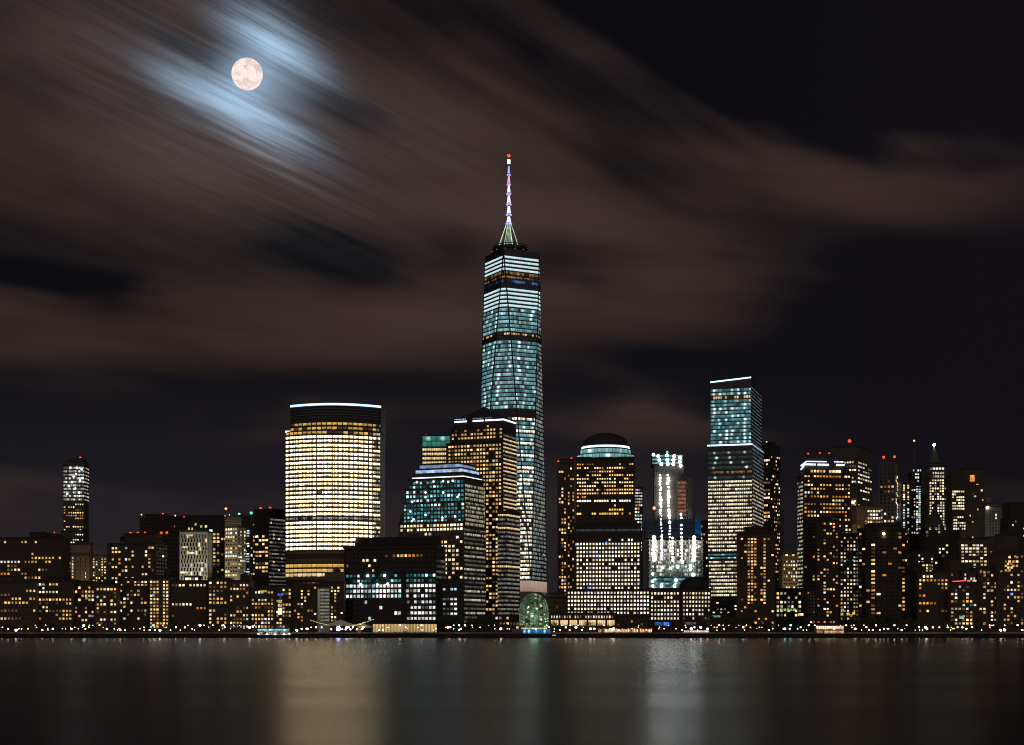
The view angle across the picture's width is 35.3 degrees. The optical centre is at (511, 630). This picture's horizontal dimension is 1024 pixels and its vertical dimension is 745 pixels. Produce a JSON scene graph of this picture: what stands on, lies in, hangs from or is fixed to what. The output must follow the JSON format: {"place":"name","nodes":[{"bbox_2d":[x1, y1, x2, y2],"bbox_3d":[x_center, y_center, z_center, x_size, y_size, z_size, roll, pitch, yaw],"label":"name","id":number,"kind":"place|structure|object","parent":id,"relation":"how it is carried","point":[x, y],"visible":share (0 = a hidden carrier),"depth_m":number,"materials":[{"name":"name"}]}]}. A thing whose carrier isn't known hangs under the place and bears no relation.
{"place":"outdoors","nodes":[
{"label":"outdoors","id":0,"kind":"place"},
{"bbox_2d":[0,638,1023,744],"bbox_3d":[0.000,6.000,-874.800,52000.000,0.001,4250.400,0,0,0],"label":"water","id":1,"kind":"structure","parent":0,"point":[511,691],"depth_m":157.13,"materials":[{"name":"black liquid"}]},
{"bbox_2d":[257,626,293,637],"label":"moored ferry","id":2,"kind":"object","parent":1,"relation":"on","point":[279,632],"visible":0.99,"depth_m":1237.41,"materials":[{"name":"paint"}]},
{"bbox_2d":[259,632,286,633],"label":"cabin window","id":3,"kind":"structure","parent":2,"relation":"in","point":[259,632],"depth_m":1237.45,"materials":[{"name":"white glass"}]},
{"bbox_2d":[0,632,1023,633],"bbox_3d":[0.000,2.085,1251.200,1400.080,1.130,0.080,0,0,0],"label":"railing","id":4,"kind":"object","parent":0,"point":[519,632],"visible":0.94,"depth_m":1251.17,"materials":[{"name":"black metal"}]},
{"bbox_2d":[0,0,1023,596],"label":"sky","id":5,"kind":"structure","parent":0,"point":[820,203],"materials":[{"name":"black"}]},
{"bbox_2d":[231,58,262,89],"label":"moon","id":6,"kind":"object","parent":5,"relation":"in","point":[247,73],"visible":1,"depth_m":14900.17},
{"label":"ground","id":7,"kind":"structure","parent":0,"visible":0},
{"bbox_2d":[0,576,38,631],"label":"apartment block","id":8,"kind":"structure","parent":7,"relation":"on","point":[19,603],"depth_m":1335.00,"materials":[{"name":"stone"}]},
{"bbox_2d":[0,531,69,581],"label":"apartment block","id":9,"kind":"structure","parent":7,"relation":"on","point":[34,556],"depth_m":1420.00,"materials":[{"name":"brown stone"}]},
{"bbox_2d":[37,574,80,631],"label":"apartment block","id":10,"kind":"structure","parent":7,"relation":"on","point":[56,601],"depth_m":1340.00,"materials":[{"name":"brown stone"}]},
{"bbox_2d":[61,457,88,542],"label":"unfinished slim tower","id":11,"kind":"structure","parent":7,"relation":"on","point":[75,500],"depth_m":2051.00,"materials":[{"name":"black"}]},
{"bbox_2d":[70,543,92,580],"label":"tan striped building","id":12,"kind":"structure","parent":7,"relation":"on","point":[81,561],"depth_m":1471.36,"materials":[{"name":"stone"}]},
{"bbox_2d":[74,581,100,631],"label":"apartment block","id":13,"kind":"structure","parent":7,"relation":"on","point":[84,602],"depth_m":1345.00,"materials":[{"name":"stone"}]},
{"bbox_2d":[93,554,106,582],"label":"tan apartment block","id":14,"kind":"structure","parent":7,"relation":"on","point":[99,568],"depth_m":1480.00,"materials":[{"name":"stone"}]},
{"bbox_2d":[95,579,120,631],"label":"apartment block","id":15,"kind":"structure","parent":7,"relation":"on","point":[107,604],"depth_m":1335.00,"materials":[{"name":"brown stone"}]},
{"bbox_2d":[118,578,148,631],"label":"apartment block","id":16,"kind":"structure","parent":7,"relation":"on","point":[134,603],"depth_m":1345.00,"materials":[{"name":"stone"}]},
{"bbox_2d":[107,532,168,583],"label":"apartment tower","id":17,"kind":"structure","parent":7,"relation":"on","point":[139,555],"depth_m":1424.47,"materials":[{"name":"brown stone"}]},
{"bbox_2d":[148,569,175,631],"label":"apartment block","id":18,"kind":"structure","parent":7,"relation":"on","point":[159,601],"depth_m":1338.00,"materials":[{"name":"brown stone"}]},
{"bbox_2d":[139,513,185,579],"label":"dark office tower","id":19,"kind":"structure","parent":7,"relation":"on","point":[172,525],"depth_m":1950.00,"materials":[{"name":"metal"}]},
{"bbox_2d":[168,620,180,631],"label":"promenade tree","id":20,"kind":"object","parent":7,"relation":"on","point":[175,623],"visible":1,"depth_m":1294.07,"materials":[{"name":"green plant"}]},
{"bbox_2d":[170,575,207,631],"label":"apartment block","id":21,"kind":"structure","parent":7,"relation":"on","point":[188,598],"depth_m":1340.00,"materials":[{"name":"stone"}]},
{"bbox_2d":[179,531,212,579],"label":"chequered building","id":22,"kind":"structure","parent":7,"relation":"on","point":[195,552],"depth_m":1520.00,"materials":[{"name":"stone"}]},
{"bbox_2d":[186,515,224,574],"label":"dark slab tower","id":23,"kind":"structure","parent":7,"relation":"on","point":[211,523],"depth_m":1900.00,"materials":[{"name":"stone"}]},
{"bbox_2d":[207,571,232,631],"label":"apartment block","id":24,"kind":"structure","parent":7,"relation":"on","point":[218,598],"depth_m":1336.00,"materials":[{"name":"brown stone"}]},
{"bbox_2d":[220,519,224,575],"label":"dark slab tower","id":25,"kind":"structure","parent":7,"relation":"on","point":[222,547],"depth_m":1600.00,"materials":[{"name":"stone"}]},
{"bbox_2d":[224,508,246,579],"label":"louvred tower","id":26,"kind":"structure","parent":7,"relation":"on","point":[235,549],"depth_m":1535.88,"materials":[{"name":"metal"}]},
{"bbox_2d":[229,572,254,631],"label":"apartment block","id":27,"kind":"structure","parent":7,"relation":"on","point":[239,602],"depth_m":1339.00,"materials":[{"name":"brown stone"}]},
{"bbox_2d":[237,512,253,580],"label":"dark office tower","id":28,"kind":"structure","parent":7,"relation":"on","point":[247,521],"depth_m":1640.00,"materials":[{"name":"metal"}]},
{"bbox_2d":[250,585,275,631],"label":"apartment block","id":29,"kind":"structure","parent":7,"relation":"on","point":[262,606],"depth_m":1337.00,"materials":[{"name":"stone"}]},
{"bbox_2d":[253,507,285,586],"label":"dark apartment tower","id":30,"kind":"structure","parent":7,"relation":"on","point":[269,550],"depth_m":1437.45,"materials":[{"name":"black"}]},
{"bbox_2d":[275,578,292,631],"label":"apartment block","id":31,"kind":"structure","parent":7,"relation":"on","point":[283,606],"depth_m":1341.00,"materials":[{"name":"brown stone"}]},
{"bbox_2d":[292,569,345,631],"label":"brown hotel","id":32,"kind":"structure","parent":7,"relation":"on","point":[321,602],"depth_m":1330.99,"materials":[{"name":"stone"}]},
{"bbox_2d":[318,589,319,620],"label":"stair window","id":33,"kind":"structure","parent":32,"relation":"in","point":[318,589],"depth_m":1329.86,"materials":[{"name":"black glass"}]},
{"bbox_2d":[285,403,385,584],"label":"curved office tower","id":34,"kind":"structure","parent":7,"relation":"on","point":[334,479],"depth_m":1409.21,"materials":[{"name":"glass"},{"name":"metal"},{"name":"dark steel"}]},
{"bbox_2d":[343,536,463,631],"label":"office block","id":35,"kind":"structure","parent":7,"relation":"on","point":[396,580],"depth_m":1323.72,"materials":[{"name":"black"}]},
{"bbox_2d":[372,623,437,631],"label":"glass pavilion","id":36,"kind":"structure","parent":7,"relation":"on","point":[396,627],"depth_m":1300.10,"materials":[{"name":"glass"}]},
{"bbox_2d":[422,434,449,463],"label":"green crowned tower","id":37,"kind":"structure","parent":7,"relation":"on","point":[433,448],"depth_m":1848.28,"materials":[{"name":"black"}]},
{"bbox_2d":[398,462,485,631],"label":"stepped office tower","id":38,"kind":"structure","parent":7,"relation":"on","point":[445,502],"depth_m":1412.64,"materials":[{"name":"teal"}]},
{"bbox_2d":[437,614,452,631],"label":"promenade tree","id":39,"kind":"object","parent":7,"relation":"on","point":[447,618],"visible":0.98,"depth_m":1296.13,"materials":[{"name":"green plant"}]},
{"bbox_2d":[461,618,474,627],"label":"promenade tree","id":40,"kind":"object","parent":7,"relation":"on","point":[468,622],"visible":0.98,"depth_m":1287.88,"materials":[{"name":"green plant"}]},
{"bbox_2d":[471,620,482,628],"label":"promenade tree","id":41,"kind":"object","parent":7,"relation":"on","point":[477,624],"visible":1,"depth_m":1293.06,"materials":[{"name":"green plant"}]},
{"bbox_2d":[446,408,516,613],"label":"pyramid roofed tower","id":42,"kind":"structure","parent":7,"relation":"on","point":[483,441],"depth_m":1475.90,"materials":[{"name":"stone"}]},
{"bbox_2d":[467,614,519,631],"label":"dark building","id":43,"kind":"structure","parent":7,"relation":"on","point":[509,619],"depth_m":1352.00,"materials":[{"name":"stone"}]},
{"bbox_2d":[497,621,507,631],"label":"promenade tree","id":44,"kind":"object","parent":7,"relation":"on","point":[504,624],"visible":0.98,"depth_m":1285.53,"materials":[{"name":"green plant"}]},
{"bbox_2d":[497,510,519,618],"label":"office wing","id":45,"kind":"structure","parent":7,"relation":"on","point":[508,562],"depth_m":1469.67,"materials":[{"name":"brown glass"}]},
{"bbox_2d":[0,634,1023,637],"bbox_3d":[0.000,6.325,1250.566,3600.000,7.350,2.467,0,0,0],"label":"seawall","id":46,"kind":"object","parent":7,"relation":"on","point":[520,635],"visible":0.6,"depth_m":1250.00,"materials":[{"name":"concrete"}]},
{"bbox_2d":[0,633,1023,633],"bbox_3d":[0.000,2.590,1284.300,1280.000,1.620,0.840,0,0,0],"label":"garden wall","id":47,"kind":"structure","parent":7,"relation":"on","point":[511,633],"depth_m":1284.00,"materials":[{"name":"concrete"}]},
{"bbox_2d":[480,154,546,628],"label":"spire skyscraper","id":48,"kind":"structure","parent":7,"relation":"on","point":[511,378],"depth_m":1758.03,"materials":[{"name":"teal glass"}]},
{"bbox_2d":[519,593,548,628],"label":"glass vault","id":49,"kind":"object","parent":7,"relation":"on","point":[534,610],"visible":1,"depth_m":1344.00,"materials":[{"name":"green glass"}]},
{"bbox_2d":[547,593,565,628],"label":"beige building","id":50,"kind":"structure","parent":7,"relation":"on","point":[556,602],"depth_m":1420.00,"materials":[{"name":"stone"}]},
{"bbox_2d":[557,458,574,596],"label":"apartment tower","id":51,"kind":"structure","parent":7,"relation":"on","point":[565,525],"depth_m":1760.00,"materials":[{"name":"brick"}]},
{"bbox_2d":[549,612,650,631],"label":"arcade building","id":52,"kind":"structure","parent":7,"relation":"on","point":[570,620],"depth_m":1338.00,"materials":[{"name":"black"}]},
{"bbox_2d":[607,620,614,625],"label":"shop window","id":53,"kind":"structure","parent":52,"relation":"in","point":[609,622],"depth_m":1337.68,"materials":[{"name":"beige glass"}]},
{"bbox_2d":[566,433,650,614],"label":"domed office tower","id":54,"kind":"structure","parent":7,"relation":"on","point":[607,553],"depth_m":1398.10,"materials":[{"name":"stone"}]},
{"bbox_2d":[598,627,651,631],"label":"restaurant row","id":55,"kind":"object","parent":7,"relation":"on","point":[632,629],"visible":0.73,"depth_m":1305.00,"materials":[{"name":"glass"}]},
{"bbox_2d":[635,487,642,588],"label":"lit tower","id":56,"kind":"structure","parent":7,"relation":"on","point":[638,504],"depth_m":1950.00,"materials":[{"name":"black"}]},
{"bbox_2d":[650,485,659,587],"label":"tower crane","id":57,"kind":"object","parent":7,"relation":"on","point":[654,508],"visible":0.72,"depth_m":1784.84,"materials":[{"name":"metal"}]},
{"bbox_2d":[644,451,703,588],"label":"construction tower","id":58,"kind":"structure","parent":7,"relation":"on","point":[676,563],"depth_m":1800.05,"materials":[{"name":"concrete"}]},
{"bbox_2d":[648,577,710,631],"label":"domed building","id":59,"kind":"structure","parent":7,"relation":"on","point":[688,601],"depth_m":1404.18,"materials":[{"name":"stone"}]},
{"bbox_2d":[655,622,670,625],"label":"shop window","id":60,"kind":"structure","parent":59,"relation":"in","point":[663,623],"depth_m":1404.27,"materials":[{"name":"blue glass"}]},
{"bbox_2d":[683,630,708,631],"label":"lit kiosk","id":61,"kind":"object","parent":7,"relation":"on","point":[696,630],"visible":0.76,"depth_m":1290.40,"materials":[{"name":"stone"}]},
{"bbox_2d":[692,520,707,585],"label":"dark office tower","id":62,"kind":"structure","parent":7,"relation":"on","point":[704,530],"depth_m":2000.00,"materials":[{"name":"stone"}]},
{"bbox_2d":[701,615,715,627],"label":"promenade tree","id":63,"kind":"object","parent":7,"relation":"on","point":[708,622],"visible":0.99,"depth_m":1286.05,"materials":[{"name":"green plant"}]},
{"bbox_2d":[705,614,721,631],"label":"promenade tree","id":64,"kind":"object","parent":7,"relation":"on","point":[715,621],"visible":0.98,"depth_m":1288.23,"materials":[{"name":"green plant"}]},
{"bbox_2d":[716,617,726,631],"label":"promenade tree","id":65,"kind":"object","parent":7,"relation":"on","point":[718,623],"visible":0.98,"depth_m":1286.38,"materials":[{"name":"green plant"}]},
{"bbox_2d":[720,615,735,631],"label":"block","id":66,"kind":"structure","parent":7,"relation":"on","point":[727,628],"depth_m":1500.00,"materials":[{"name":"stone"}]},
{"bbox_2d":[707,377,763,631],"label":"setback glass tower","id":67,"kind":"structure","parent":7,"relation":"on","point":[735,478],"depth_m":1754.69,"materials":[{"name":"teal"}]},
{"bbox_2d":[741,617,754,627],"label":"promenade tree","id":68,"kind":"object","parent":7,"relation":"on","point":[744,623],"visible":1,"depth_m":1286.47,"materials":[{"name":"green plant"}]},
{"bbox_2d":[736,525,775,631],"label":"brown apartment tower","id":69,"kind":"structure","parent":7,"relation":"on","point":[755,571],"depth_m":1347.32,"materials":[{"name":"stone"}]},
{"bbox_2d":[759,620,769,628],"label":"promenade tree","id":70,"kind":"object","parent":7,"relation":"on","point":[762,622],"visible":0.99,"depth_m":1293.28,"materials":[{"name":"green plant"}]},
{"bbox_2d":[762,441,780,587],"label":"dark glass tower","id":71,"kind":"structure","parent":7,"relation":"on","point":[771,450],"depth_m":1927.25,"materials":[{"name":"metal"}]},
{"bbox_2d":[780,511,783,553],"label":"thin far tower","id":72,"kind":"structure","parent":7,"relation":"on","point":[781,531],"depth_m":2100.00,"materials":[{"name":"stone"}]},
{"bbox_2d":[778,551,797,587],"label":"art deco building","id":73,"kind":"structure","parent":7,"relation":"on","point":[788,570],"depth_m":1720.00,"materials":[{"name":"stone"}]},
{"bbox_2d":[775,588,802,631],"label":"apartment wing","id":74,"kind":"structure","parent":7,"relation":"on","point":[788,608],"depth_m":1395.00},
{"bbox_2d":[803,517,839,631],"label":"apartment tower","id":75,"kind":"structure","parent":7,"relation":"on","point":[821,570],"depth_m":1342.93,"materials":[{"name":"stone"}]},
{"bbox_2d":[797,452,851,631],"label":"octagon crowned tower","id":76,"kind":"structure","parent":7,"relation":"on","point":[824,485],"depth_m":1484.56,"materials":[{"name":"stone"}]},
{"bbox_2d":[814,625,844,633],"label":"two deck pavilion","id":77,"kind":"structure","parent":7,"relation":"on","point":[825,628],"depth_m":1275.80,"materials":[{"name":"glass"}]},
{"bbox_2d":[839,528,856,631],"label":"apartment tower","id":78,"kind":"structure","parent":7,"relation":"on","point":[847,574],"depth_m":1365.00,"materials":[{"name":"brown stone"}]},
{"bbox_2d":[841,614,857,631],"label":"promenade tree","id":79,"kind":"object","parent":7,"relation":"on","point":[849,621],"visible":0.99,"depth_m":1294.71,"materials":[{"name":"green plant"}]},
{"bbox_2d":[832,439,872,522],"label":"beige office tower","id":80,"kind":"structure","parent":7,"relation":"on","point":[857,460],"depth_m":1946.22,"materials":[{"name":"metal"}]},
{"bbox_2d":[848,617,864,631],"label":"promenade tree","id":81,"kind":"object","parent":7,"relation":"on","point":[858,620],"visible":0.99,"depth_m":1293.90,"materials":[{"name":"green plant"}]},
{"bbox_2d":[858,619,868,628],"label":"promenade tree","id":82,"kind":"object","parent":7,"relation":"on","point":[862,623],"visible":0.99,"depth_m":1285.59,"materials":[{"name":"green plant"}]},
{"bbox_2d":[851,505,881,532],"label":"warm lit block","id":83,"kind":"structure","parent":7,"relation":"on","point":[862,515],"depth_m":1750.00,"materials":[{"name":"stone"}]},
{"bbox_2d":[868,617,884,626],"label":"promenade tree","id":84,"kind":"object","parent":7,"relation":"on","point":[875,622],"visible":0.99,"depth_m":1290.10,"materials":[{"name":"green plant"}]},
{"bbox_2d":[874,615,889,631],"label":"promenade tree","id":85,"kind":"object","parent":7,"relation":"on","point":[882,625],"visible":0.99,"depth_m":1291.05,"materials":[{"name":"green plant"}]},
{"bbox_2d":[857,523,907,631],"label":"round apartment tower","id":86,"kind":"structure","parent":7,"relation":"on","point":[882,568],"depth_m":1347.60,"materials":[{"name":"stone"}]},
{"bbox_2d":[878,456,898,522],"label":"slim pier tower","id":87,"kind":"structure","parent":7,"relation":"on","point":[888,467],"depth_m":2146.99,"materials":[{"name":"stone"}]},
{"bbox_2d":[884,616,897,631],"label":"promenade tree","id":88,"kind":"object","parent":7,"relation":"on","point":[892,621],"visible":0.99,"depth_m":1286.77,"materials":[{"name":"green plant"}]},
{"bbox_2d":[898,482,909,550],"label":"column lit tower","id":89,"kind":"structure","parent":7,"relation":"on","point":[904,504],"depth_m":2200.00,"materials":[{"name":"stone"}]},
{"bbox_2d":[904,616,918,631],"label":"promenade tree","id":90,"kind":"object","parent":7,"relation":"on","point":[909,621],"visible":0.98,"depth_m":1292.46,"materials":[{"name":"green plant"}]},
{"bbox_2d":[908,440,922,550],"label":"mast topped tower","id":91,"kind":"structure","parent":7,"relation":"on","point":[916,487],"depth_m":2250.00,"materials":[{"name":"metal"}]},
{"bbox_2d":[908,544,934,631],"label":"apartment block","id":92,"kind":"structure","parent":7,"relation":"on","point":[916,556],"depth_m":1395.35,"materials":[{"name":"brown stone"}]},
{"bbox_2d":[910,562,948,631],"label":"apartment block","id":93,"kind":"structure","parent":7,"relation":"on","point":[928,594],"depth_m":1350.00,"materials":[{"name":"stone"}]},
{"bbox_2d":[922,443,944,528],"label":"spired art deco tower","id":94,"kind":"structure","parent":7,"relation":"on","point":[934,488],"depth_m":2202.00,"materials":[{"name":"grey stone"}]},
{"bbox_2d":[919,507,950,570],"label":"peaked dark building","id":95,"kind":"structure","parent":7,"relation":"on","point":[934,533],"depth_m":1800.00,"materials":[{"name":"stone"}]},
{"bbox_2d":[943,559,961,581],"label":"block","id":96,"kind":"structure","parent":7,"relation":"on","point":[953,567],"depth_m":1600.00,"materials":[{"name":"stone"}]},
{"bbox_2d":[945,474,965,558],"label":"white rowed tower","id":97,"kind":"structure","parent":7,"relation":"on","point":[955,502],"depth_m":2050.00,"materials":[{"name":"stone"}]},
{"bbox_2d":[947,571,977,631],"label":"apartment block","id":98,"kind":"structure","parent":7,"relation":"on","point":[962,601],"depth_m":1342.00,"materials":[{"name":"brown stone"}]},
{"bbox_2d":[956,469,984,537],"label":"tall brown tower","id":99,"kind":"structure","parent":7,"relation":"on","point":[975,493],"depth_m":2080.00,"materials":[{"name":"stone"}]},
{"bbox_2d":[952,538,988,570],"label":"cream rowed block","id":100,"kind":"structure","parent":7,"relation":"on","point":[972,552],"depth_m":1700.00,"materials":[{"name":"stone"}]},
{"bbox_2d":[969,567,995,631],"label":"apartment block","id":101,"kind":"structure","parent":7,"relation":"on","point":[986,578],"depth_m":1347.00,"materials":[{"name":"stone"}]},
{"bbox_2d":[982,536,994,566],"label":"block","id":102,"kind":"structure","parent":7,"relation":"on","point":[991,543],"depth_m":1720.00,"materials":[{"name":"stone"}]},
{"bbox_2d":[978,497,1000,537],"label":"crowned grey tower","id":103,"kind":"structure","parent":7,"relation":"on","point":[989,517],"depth_m":1980.00,"materials":[{"name":"stone"}]},
{"bbox_2d":[990,531,1023,631],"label":"apartment block","id":104,"kind":"structure","parent":7,"relation":"on","point":[1007,559],"depth_m":1338.00,"materials":[{"name":"brown stone"}]},
{"bbox_2d":[1000,502,1023,550],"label":"dark office tower","id":105,"kind":"structure","parent":7,"relation":"on","point":[1012,519],"depth_m":1851.93,"materials":[{"name":"stone"}]},
{"label":"promenade","id":106,"kind":"structure","parent":0,"visible":0},
{"bbox_2d":[317,612,375,633],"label":"ferry terminal","id":107,"kind":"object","parent":106,"relation":"on","point":[338,623],"visible":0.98,"depth_m":1264.67,"materials":[{"name":"white fabric"}]},
{"bbox_2d":[512,628,549,633],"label":"blue lit terrace","id":108,"kind":"structure","parent":106,"relation":"on","point":[531,630],"depth_m":1262.15,"materials":[{"name":"glass"}]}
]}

